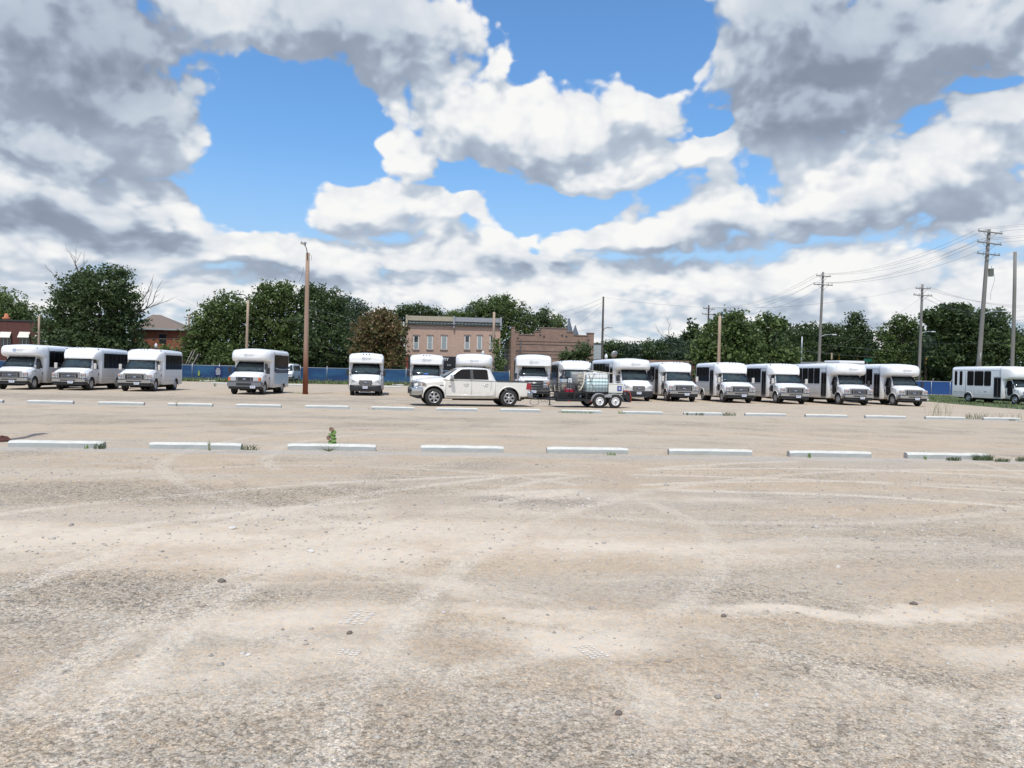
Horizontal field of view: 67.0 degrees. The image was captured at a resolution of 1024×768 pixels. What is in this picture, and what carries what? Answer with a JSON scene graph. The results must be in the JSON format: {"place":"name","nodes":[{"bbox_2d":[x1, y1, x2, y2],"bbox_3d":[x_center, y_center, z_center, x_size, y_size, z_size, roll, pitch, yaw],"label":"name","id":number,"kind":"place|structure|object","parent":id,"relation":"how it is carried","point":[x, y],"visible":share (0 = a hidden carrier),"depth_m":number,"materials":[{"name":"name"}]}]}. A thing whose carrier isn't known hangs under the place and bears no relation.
{"place":"outdoors","nodes":[
{"label":"outdoors","id":0,"kind":"place"},
{"bbox_2d":[134,315,197,362],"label":"brick house","id":1,"kind":"structure","parent":0,"point":[162,330],"depth_m":115.91,"materials":[{"name":"brown brick"}]},
{"bbox_2d":[182,377,550,387],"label":"grass","id":2,"kind":"structure","parent":0,"point":[290,381],"depth_m":84.70,"materials":[{"name":"green plant"}]},
{"bbox_2d":[406,315,501,371],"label":"brick building","id":3,"kind":"structure","parent":0,"point":[460,333],"depth_m":115.44,"materials":[{"name":"brown brick"}]},
{"bbox_2d":[0,381,1023,767],"bbox_3d":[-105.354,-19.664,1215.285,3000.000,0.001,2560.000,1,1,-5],"label":"ground","id":4,"kind":"structure","parent":0,"point":[196,621],"depth_m":6.33,"materials":[{"name":"beige gravel"}]},
{"bbox_2d":[0,344,74,389],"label":"minibus","id":5,"kind":"object","parent":4,"relation":"on","point":[31,367],"visible":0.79,"depth_m":47.88,"materials":[{"name":"white paint"}]},
{"bbox_2d":[49,351,64,366],"bbox_3d":[-29.677,-1.633,51.681,0.022,1.030,5.060,1,1,-6],"label":"side window","id":6,"kind":"structure","parent":5,"relation":"in","point":[59,356],"depth_m":50.09,"materials":[{"name":"black glass"}]},
{"bbox_2d":[27,400,74,403],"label":"wheel stop","id":7,"kind":"object","parent":4,"relation":"on","point":[51,401],"visible":0.98,"depth_m":32.26,"materials":[{"name":"concrete"}]},
{"bbox_2d":[8,440,105,447],"bbox_3d":[-9.317,1.226,15.853,1.844,0.139,0.175,1,1,-5],"label":"wheel stop","id":8,"kind":"object","parent":4,"relation":"on","point":[50,443],"visible":0.95,"depth_m":15.78,"materials":[{"name":"concrete"}]},
{"bbox_2d":[51,347,127,389],"bbox_3d":[-27.712,-1.026,50.924,2.540,2.728,6.447,1,1,-5],"label":"minibus","id":9,"kind":"object","parent":4,"relation":"on","point":[88,368],"visible":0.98,"depth_m":49.25,"materials":[{"name":"white paint"}]},
{"bbox_2d":[104,354,127,367],"bbox_3d":[-26.646,-1.532,52.075,0.022,0.950,3.760,1,1,-5],"label":"side window","id":10,"kind":"structure","parent":9,"relation":"in","point":[124,358],"depth_m":51.91,"materials":[{"name":"black glass"}]},
{"bbox_2d":[98,401,144,404],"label":"wheel stop","id":11,"kind":"object","parent":4,"relation":"on","point":[117,403],"visible":0.97,"depth_m":32.41,"materials":[{"name":"concrete"}]},
{"bbox_2d":[117,349,181,390],"bbox_3d":[-23.943,-0.948,51.251,2.540,2.728,6.047,1,1,-6],"label":"minibus","id":12,"kind":"object","parent":4,"relation":"on","point":[153,369],"visible":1,"depth_m":49.74,"materials":[{"name":"white paint"}]},
{"bbox_2d":[166,355,181,369],"bbox_3d":[-22.908,-1.455,52.430,0.022,0.950,3.360,1,1,-6],"label":"side window","id":13,"kind":"structure","parent":12,"relation":"in","point":[175,361],"depth_m":52.45,"materials":[{"name":"black glass"}]},
{"bbox_2d":[168,403,212,406],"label":"wheel stop","id":14,"kind":"object","parent":4,"relation":"on","point":[194,404],"visible":0.99,"depth_m":32.59,"materials":[{"name":"concrete"}]},
{"bbox_2d":[149,442,242,449],"bbox_3d":[-6.573,1.283,16.107,1.851,0.139,0.175,1,1,-4],"label":"wheel stop","id":15,"kind":"object","parent":4,"relation":"on","point":[194,445],"visible":1,"depth_m":16.03,"materials":[{"name":"concrete"}]},
{"bbox_2d":[0,361,509,382],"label":"screened fence","id":16,"kind":"object","parent":4,"relation":"on","point":[321,374],"visible":0.14,"depth_m":92.97,"materials":[{"name":"blue fabric"}]},
{"bbox_2d":[227,349,288,394],"bbox_3d":[-16.406,-0.833,50.046,2.540,2.868,6.147,1,1,-2],"label":"minibus","id":17,"kind":"object","parent":4,"relation":"on","point":[262,371],"visible":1,"depth_m":48.20,"materials":[{"name":"white paint"}]},
{"bbox_2d":[274,355,288,371],"bbox_3d":[-15.231,-1.335,51.142,0.022,1.090,3.460,1,1,-2],"label":"side window","id":18,"kind":"structure","parent":17,"relation":"in","point":[284,359],"depth_m":51.07,"materials":[{"name":"black glass"}]},
{"bbox_2d":[236,404,281,407],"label":"wheel stop","id":19,"kind":"object","parent":4,"relation":"on","point":[261,405],"visible":0.99,"depth_m":32.96,"materials":[{"name":"concrete"}]},
{"bbox_2d":[300,241,311,393],"bbox_3d":[-13.433,-4.277,50.114,0.688,9.884,0.353,1,1,-23],"label":"lamp pole","id":20,"kind":"object","parent":4,"relation":"on","point":[305,352],"visible":0.96,"depth_m":50.07,"materials":[{"name":"brown wood"}]},
{"bbox_2d":[305,405,348,408],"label":"wheel stop","id":21,"kind":"object","parent":4,"relation":"on","point":[328,406],"visible":0.99,"depth_m":33.22,"materials":[{"name":"concrete"}]},
{"bbox_2d":[288,443,375,450],"bbox_3d":[-3.817,1.339,16.436,1.828,0.139,0.176,1,1,-6],"label":"wheel stop","id":22,"kind":"object","parent":4,"relation":"on","point":[341,447],"visible":0.97,"depth_m":16.37,"materials":[{"name":"concrete"}]},
{"bbox_2d":[346,353,385,395],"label":"minibus","id":23,"kind":"object","parent":4,"relation":"on","point":[365,372],"visible":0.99,"depth_m":50.64,"materials":[{"name":"white paint"}]},
{"bbox_2d":[371,406,413,409],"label":"wheel stop","id":24,"kind":"object","parent":4,"relation":"on","point":[389,408],"visible":0.99,"depth_m":33.36,"materials":[{"name":"concrete"}]},
{"bbox_2d":[407,354,444,385],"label":"minibus","id":25,"kind":"object","parent":4,"relation":"on","point":[425,365],"visible":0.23,"depth_m":52.03,"materials":[{"name":"white paint"}]},
{"bbox_2d":[436,407,477,410],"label":"wheel stop","id":26,"kind":"object","parent":4,"relation":"on","point":[455,409],"visible":0.99,"depth_m":33.59,"materials":[{"name":"concrete"}]},
{"bbox_2d":[421,445,503,452],"bbox_3d":[-1.074,1.395,16.710,1.775,0.139,0.175,1,1,-5],"label":"wheel stop","id":27,"kind":"object","parent":4,"relation":"on","point":[458,448],"visible":1,"depth_m":16.63,"materials":[{"name":"concrete"}]},
{"bbox_2d":[408,367,533,406],"bbox_3d":[-1.990,0.126,39.030,6.340,1.935,2.600,1,1,-13],"label":"pickup truck","id":28,"kind":"object","parent":4,"relation":"on","point":[466,383],"visible":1,"depth_m":38.06,"materials":[{"name":"beige paint"}]},
{"bbox_2d":[455,354,492,373],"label":"minibus","id":29,"kind":"object","parent":4,"relation":"on","point":[476,360],"visible":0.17,"depth_m":52.21,"materials":[{"name":"white paint"}]},
{"bbox_2d":[0,455,1023,767],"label":"stones","id":30,"kind":"object","parent":4,"relation":"on","point":[378,737],"visible":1,"depth_m":6.42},
{"bbox_2d":[500,408,539,411],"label":"wheel stop","id":31,"kind":"object","parent":4,"relation":"on","point":[517,410],"visible":0.98,"depth_m":33.95,"materials":[{"name":"concrete"}]},
{"bbox_2d":[514,355,552,397],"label":"minibus","id":32,"kind":"object","parent":4,"relation":"on","point":[534,370],"visible":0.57,"depth_m":51.19,"materials":[{"name":"white paint"}]},
{"bbox_2d":[551,360,591,396],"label":"minibus","id":33,"kind":"object","parent":4,"relation":"on","point":[561,368],"visible":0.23,"depth_m":53.22,"materials":[{"name":"white paint"}]},
{"bbox_2d":[530,383,631,407],"bbox_3d":[3.498,0.581,40.196,5.354,1.231,2.182,1,1,-13],"label":"utility trailer","id":34,"kind":"object","parent":4,"relation":"on","point":[598,400],"visible":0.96,"depth_m":39.49,"materials":[{"name":"black metal"}]},
{"bbox_2d":[559,374,569,391],"bbox_3d":[2.687,-0.013,40.033,0.519,1.065,0.522,1,1,-36],"label":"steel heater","id":35,"kind":"object","parent":34,"relation":"on","point":[563,378],"visible":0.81,"depth_m":39.85,"materials":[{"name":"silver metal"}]},
{"bbox_2d":[571,372,583,391],"bbox_3d":[3.811,-0.058,40.545,1.229,1.188,1.045,1,1,-13],"label":"caged tank","id":36,"kind":"object","parent":34,"relation":"on","point":[577,377],"visible":0.41,"depth_m":40.01,"materials":[{"name":"grey plastic"}]},
{"bbox_2d":[581,372,608,394],"bbox_3d":[4.263,-0.042,40.160,1.229,1.188,1.045,1,1,-13],"label":"caged tank","id":37,"kind":"object","parent":34,"relation":"on","point":[600,382],"visible":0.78,"depth_m":39.70,"materials":[{"name":"plastic"}]},
{"bbox_2d":[607,383,622,394],"bbox_3d":[5.264,0.268,40.252,0.800,0.610,0.791,1,1,-13],"label":"storage chest","id":38,"kind":"object","parent":34,"relation":"on","point":[615,387],"visible":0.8,"depth_m":39.88,"materials":[{"name":"white plastic"}]},
{"bbox_2d":[546,446,627,453],"bbox_3d":[1.650,1.452,16.938,1.790,0.139,0.175,1,1,-5],"label":"wheel stop","id":39,"kind":"object","parent":4,"relation":"on","point":[584,450],"visible":0.98,"depth_m":16.86,"materials":[{"name":"concrete"}]},
{"bbox_2d":[601,297,612,359],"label":"utility pole","id":40,"kind":"object","parent":4,"relation":"on","point":[602,334],"visible":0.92,"depth_m":101.19,"materials":[{"name":"brown wood"}]},
{"bbox_2d":[592,358,652,400],"bbox_3d":[7.781,-0.362,54.739,2.540,2.848,8.387,1,1,-8],"label":"minibus","id":41,"kind":"object","parent":4,"relation":"on","point":[632,378],"visible":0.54,"depth_m":51.68,"materials":[{"name":"white paint"}]},
{"bbox_2d":[589,359,695,383],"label":"brick shed","id":42,"kind":"structure","parent":4,"relation":"on","point":[653,361],"depth_m":105.27,"materials":[{"name":"brown brick"}]},
{"bbox_2d":[647,362,698,401],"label":"minibus","id":43,"kind":"object","parent":4,"relation":"on","point":[673,380],"visible":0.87,"depth_m":52.66,"materials":[{"name":"white paint"}]},
{"bbox_2d":[667,448,751,455],"bbox_3d":[4.397,1.508,17.186,1.889,0.139,0.176,1,1,-5],"label":"wheel stop","id":44,"kind":"object","parent":4,"relation":"on","point":[717,452],"visible":1,"depth_m":17.11,"materials":[{"name":"concrete"}]},
{"bbox_2d":[696,362,755,402],"bbox_3d":[14.976,-0.145,54.288,2.540,2.748,6.147,1,1,-5],"label":"minibus","id":45,"kind":"object","parent":4,"relation":"on","point":[725,381],"visible":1,"depth_m":52.75,"materials":[{"name":"white paint"}]},
{"bbox_2d":[696,367,708,380],"bbox_3d":[13.716,-0.705,55.618,0.022,0.970,2.700,1,1,-5],"label":"side window","id":46,"kind":"structure","parent":45,"relation":"in","point":[705,370],"depth_m":55.42,"materials":[{"name":"black glass"}]},
{"bbox_2d":[744,413,785,416],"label":"wheel stop","id":47,"kind":"object","parent":4,"relation":"on","point":[764,414],"visible":0.98,"depth_m":34.95,"materials":[{"name":"concrete"}]},
{"bbox_2d":[746,311,807,363],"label":"tree","id":48,"kind":"object","parent":4,"relation":"on","point":[774,349],"visible":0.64,"depth_m":98.29,"materials":[{"name":"green plant"}]},
{"bbox_2d":[746,363,809,403],"bbox_3d":[18.686,-0.072,54.811,2.540,2.748,6.547,1,1,-5],"label":"minibus","id":49,"kind":"object","parent":4,"relation":"on","point":[779,382],"visible":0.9,"depth_m":53.04,"materials":[{"name":"white paint"}]},
{"bbox_2d":[746,369,760,381],"bbox_3d":[17.426,-0.632,56.141,0.022,0.970,3.100,1,1,-5],"label":"side window","id":50,"kind":"structure","parent":49,"relation":"in","point":[757,372],"depth_m":55.66,"materials":[{"name":"black glass"}]},
{"bbox_2d":[761,370,765,396],"bbox_3d":[17.595,-0.030,54.038,0.066,1.840,0.780,1,1,-5],"label":"entry door","id":51,"kind":"structure","parent":49,"relation":"in","point":[763,381],"depth_m":54.03,"materials":[{"name":"black glass"}]},
{"bbox_2d":[804,414,846,417],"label":"wheel stop","id":52,"kind":"object","parent":4,"relation":"on","point":[827,415],"visible":0.98,"depth_m":35.10,"materials":[{"name":"concrete"}]},
{"bbox_2d":[787,450,871,457],"bbox_3d":[7.111,1.566,17.337,1.907,0.139,0.176,1,1,-5],"label":"wheel stop","id":53,"kind":"object","parent":4,"relation":"on","point":[841,454],"visible":0.98,"depth_m":17.27,"materials":[{"name":"concrete"}]},
{"bbox_2d":[802,360,864,363],"bbox_3d":[27.200,-0.333,65.677,4.400,3.305,2.320,1,1,-9],"label":"box trailer","id":54,"kind":"object","parent":4,"relation":"on","point":[853,362],"visible":0.05,"depth_m":64.70,"materials":[{"name":"metal"}]},
{"bbox_2d":[793,363,873,404],"bbox_3d":[22.900,-0.054,55.779,2.540,2.868,8.147,1,1,-6],"label":"minibus","id":55,"kind":"object","parent":4,"relation":"on","point":[839,383],"visible":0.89,"depth_m":53.12,"materials":[{"name":"white paint"}]},
{"bbox_2d":[820,372,826,397],"bbox_3d":[21.847,0.062,54.187,0.066,1.840,0.780,1,1,-6],"label":"entry door","id":56,"kind":"structure","parent":55,"relation":"in","point":[823,374],"depth_m":54.17,"materials":[{"name":"grey metal"}]},
{"bbox_2d":[864,415,905,418],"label":"wheel stop","id":57,"kind":"object","parent":4,"relation":"on","point":[885,416],"visible":0.97,"depth_m":35.28,"materials":[{"name":"concrete"}]},
{"bbox_2d":[858,364,928,405],"bbox_3d":[27.025,0.013,56.037,2.540,2.908,7.147,1,1,-6],"label":"minibus","id":58,"kind":"object","parent":4,"relation":"on","point":[893,384],"visible":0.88,"depth_m":53.72,"materials":[{"name":"white paint"}]},
{"bbox_2d":[873,373,879,398],"bbox_3d":[25.909,0.140,54.936,0.066,1.840,0.780,1,1,-6],"label":"entry door","id":59,"kind":"structure","parent":58,"relation":"in","point":[876,389],"depth_m":54.93,"materials":[{"name":"grey metal"}]},
{"bbox_2d":[916,379,951,394],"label":"screened fence","id":60,"kind":"object","parent":4,"relation":"on","point":[938,387],"visible":0.27,"depth_m":99.73,"materials":[{"name":"blue fabric"}]},
{"bbox_2d":[903,452,985,459],"bbox_3d":[9.841,1.623,17.526,1.931,0.139,0.175,1,1,-5],"label":"wheel stop","id":61,"kind":"object","parent":4,"relation":"on","point":[929,455],"visible":0.88,"depth_m":17.44,"materials":[{"name":"concrete"}]},
{"bbox_2d":[924,416,964,419],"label":"wheel stop","id":62,"kind":"object","parent":4,"relation":"on","point":[944,417],"visible":0.98,"depth_m":35.61,"materials":[{"name":"concrete"}]},
{"bbox_2d":[927,394,1023,409],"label":"grass verge","id":63,"kind":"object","parent":4,"relation":"on","point":[976,404],"depth_m":64.21,"materials":[{"name":"green plant"}]},
{"bbox_2d":[717,310,733,361],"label":"lamp pole","id":64,"kind":"object","parent":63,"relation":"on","point":[719,341],"visible":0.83,"depth_m":87.15,"materials":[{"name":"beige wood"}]},
{"bbox_2d":[952,366,1023,403],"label":"minibus","id":65,"kind":"object","parent":63,"relation":"on","point":[987,383],"visible":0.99,"depth_m":65.26,"materials":[{"name":"white paint"}]},
{"bbox_2d":[974,371,983,385],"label":"side window","id":66,"kind":"structure","parent":65,"relation":"in","point":[978,375],"depth_m":66.27,"materials":[{"name":"black glass"}]},
{"bbox_2d":[993,377,1000,398],"bbox_3d":[40.354,0.312,64.300,0.066,1.840,0.780,1,1,-11],"label":"entry door","id":67,"kind":"structure","parent":65,"relation":"in","point":[997,380],"depth_m":64.28,"materials":[{"name":"grey metal"}]},
{"bbox_2d":[976,229,1007,365],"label":"utility pole","id":68,"kind":"object","parent":63,"relation":"on","point":[989,272],"visible":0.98,"depth_m":84.45,"materials":[{"name":"grey wood"}]},
{"bbox_2d":[1010,252,1016,365],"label":"utility pole","id":69,"kind":"object","parent":63,"relation":"on","point":[1012,352],"visible":0.77,"depth_m":78.46,"materials":[{"name":"grey wood"}]},
{"bbox_2d":[0,0,1023,364],"label":"sky","id":70,"kind":"structure","parent":0,"point":[567,155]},
{"bbox_2d":[683,304,770,367],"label":"tree","id":71,"kind":"object","parent":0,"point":[738,331],"visible":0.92,"depth_m":93.22,"materials":[{"name":"green plant"}]},
{"label":"lawn","id":72,"kind":"structure","parent":0,"visible":0},
{"bbox_2d":[0,284,44,319],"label":"tree","id":73,"kind":"object","parent":72,"relation":"on","point":[17,310],"visible":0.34,"depth_m":129.76,"materials":[{"name":"green plant"}]},
{"bbox_2d":[0,313,75,360],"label":"brick shops","id":74,"kind":"structure","parent":72,"relation":"on","point":[14,332],"depth_m":117.77,"materials":[{"name":"red brick"}]},
{"bbox_2d":[28,246,170,350],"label":"tree","id":75,"kind":"object","parent":72,"relation":"on","point":[86,326],"visible":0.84,"depth_m":106.10,"materials":[{"name":"green plant"}]},
{"bbox_2d":[328,291,373,350],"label":"tree","id":76,"kind":"object","parent":72,"relation":"on","point":[358,306],"visible":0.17,"depth_m":136.12,"materials":[{"name":"green plant"}]},
{"bbox_2d":[390,301,445,346],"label":"tree","id":77,"kind":"object","parent":72,"relation":"on","point":[417,310],"visible":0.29,"depth_m":132.58,"materials":[{"name":"green plant"}]},
{"bbox_2d":[442,306,470,316],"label":"tree","id":78,"kind":"object","parent":72,"relation":"on","point":[455,313],"visible":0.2,"depth_m":138.53,"materials":[{"name":"green plant"}]},
{"bbox_2d":[460,292,542,355],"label":"tree","id":79,"kind":"object","parent":72,"relation":"on","point":[503,306],"visible":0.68,"depth_m":136.99,"materials":[{"name":"green plant"}]},
{"bbox_2d":[530,303,558,333],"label":"tree","id":80,"kind":"object","parent":72,"relation":"on","point":[545,322],"visible":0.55,"depth_m":142.31,"materials":[{"name":"green plant"}]},
{"bbox_2d":[504,327,594,382],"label":"brick warehouse","id":81,"kind":"structure","parent":72,"relation":"on","point":[548,341],"depth_m":128.93,"materials":[{"name":"brown brick"}]},
{"bbox_2d":[549,313,566,327],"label":"tree","id":82,"kind":"object","parent":72,"relation":"on","point":[560,323],"visible":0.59,"depth_m":146.48,"materials":[{"name":"green plant"}]},
{"bbox_2d":[114,317,1006,380],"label":"distant greenery","id":83,"kind":"object","parent":72,"relation":"on","point":[689,334],"visible":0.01,"depth_m":161.41,"materials":[{"name":"green plant"}]},
{"bbox_2d":[603,339,632,358],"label":"tree","id":84,"kind":"object","parent":72,"relation":"on","point":[610,347],"visible":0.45,"depth_m":151.66,"materials":[{"name":"green plant"}]},
{"bbox_2d":[616,341,648,359],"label":"tree","id":85,"kind":"object","parent":72,"relation":"on","point":[633,351],"visible":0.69,"depth_m":151.06,"materials":[{"name":"green plant"}]},
{"bbox_2d":[639,337,675,359],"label":"tree","id":86,"kind":"object","parent":72,"relation":"on","point":[646,345],"visible":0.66,"depth_m":151.67,"materials":[{"name":"green plant"}]},
{"bbox_2d":[654,315,691,360],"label":"tree","id":87,"kind":"object","parent":72,"relation":"on","point":[669,339],"visible":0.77,"depth_m":152.02,"materials":[{"name":"green plant"}]},
{"bbox_2d":[776,320,826,363],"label":"tree","id":88,"kind":"object","parent":72,"relation":"on","point":[793,339],"visible":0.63,"depth_m":131.78,"materials":[{"name":"green plant"}]},
{"bbox_2d":[810,322,848,361],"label":"tree","id":89,"kind":"object","parent":72,"relation":"on","point":[829,328],"visible":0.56,"depth_m":134.19,"materials":[{"name":"green plant"}]},
{"bbox_2d":[830,310,878,363],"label":"tree","id":90,"kind":"object","parent":72,"relation":"on","point":[853,330],"visible":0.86,"depth_m":132.76,"materials":[{"name":"green plant"}]},
{"bbox_2d":[868,313,926,364],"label":"tree","id":91,"kind":"object","parent":72,"relation":"on","point":[904,327],"visible":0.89,"depth_m":129.68,"materials":[{"name":"green plant"}]},
{"bbox_2d":[802,355,1023,381],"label":"undergrowth","id":92,"kind":"object","parent":72,"relation":"on","point":[935,374],"visible":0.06,"depth_m":139.77,"materials":[{"name":"green plant"}]},
{"bbox_2d":[910,332,947,380],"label":"tree","id":93,"kind":"object","parent":72,"relation":"on","point":[929,342],"visible":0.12,"depth_m":138.34,"materials":[{"name":"green plant"}]},
{"bbox_2d":[913,302,1004,381],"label":"tree","id":94,"kind":"object","parent":72,"relation":"on","point":[953,328],"visible":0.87,"depth_m":123.06,"materials":[{"name":"green plant"}]},
{"bbox_2d":[969,306,1023,365],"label":"tree","id":95,"kind":"object","parent":72,"relation":"on","point":[1004,330],"visible":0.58,"depth_m":121.32,"materials":[{"name":"green plant"}]},
{"bbox_2d":[998,332,1023,366],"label":"tree","id":96,"kind":"object","parent":72,"relation":"on","point":[1019,347],"visible":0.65,"depth_m":118.99,"materials":[{"name":"green plant"}]},
{"label":"street","id":97,"kind":"structure","parent":0,"visible":0},
{"bbox_2d":[172,288,269,365],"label":"tree","id":98,"kind":"object","parent":97,"relation":"on","point":[211,335],"visible":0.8,"depth_m":103.63,"materials":[{"name":"green plant"}]},
{"bbox_2d":[244,277,320,362],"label":"tree","id":99,"kind":"object","parent":97,"relation":"on","point":[274,302],"visible":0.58,"depth_m":106.56,"materials":[{"name":"green plant"}]},
{"bbox_2d":[288,282,357,367],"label":"tree","id":100,"kind":"object","parent":97,"relation":"on","point":[322,352],"visible":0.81,"depth_m":105.41,"materials":[{"name":"green plant"}]},
{"bbox_2d":[345,304,412,368],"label":"tree","id":101,"kind":"object","parent":97,"relation":"on","point":[377,333],"visible":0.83,"depth_m":98.46,"materials":[{"name":"orange plant"}]},
{"bbox_2d":[489,337,511,378],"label":"vine","id":102,"kind":"object","parent":97,"relation":"on","point":[497,352],"visible":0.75,"depth_m":105.98,"materials":[{"name":"green plant"}]},
{"bbox_2d":[555,340,598,362],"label":"bush","id":103,"kind":"object","parent":97,"relation":"on","point":[584,353],"visible":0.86,"depth_m":104.84,"materials":[{"name":"green plant"}]},
{"bbox_2d":[813,272,836,361],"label":"utility pole","id":104,"kind":"object","parent":97,"relation":"on","point":[820,324],"visible":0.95,"depth_m":107.84,"materials":[{"name":"grey wood"}]},
{"bbox_2d":[913,284,935,380],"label":"utility pole","id":105,"kind":"object","parent":97,"relation":"on","point":[920,336],"visible":0.99,"depth_m":113.34,"materials":[{"name":"grey wood"}]},
{"label":"grass verge","id":106,"kind":"structure","parent":0,"visible":0},
{"bbox_2d":[236,294,248,348],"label":"lamp pole","id":107,"kind":"object","parent":106,"relation":"on","point":[247,328],"visible":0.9,"depth_m":85.57,"materials":[{"name":"beige wood"}]},
{"bbox_2d":[288,364,300,381],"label":"passenger van","id":108,"kind":"object","parent":106,"relation":"on","point":[294,372],"visible":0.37,"depth_m":85.66,"materials":[{"name":"white paint"}]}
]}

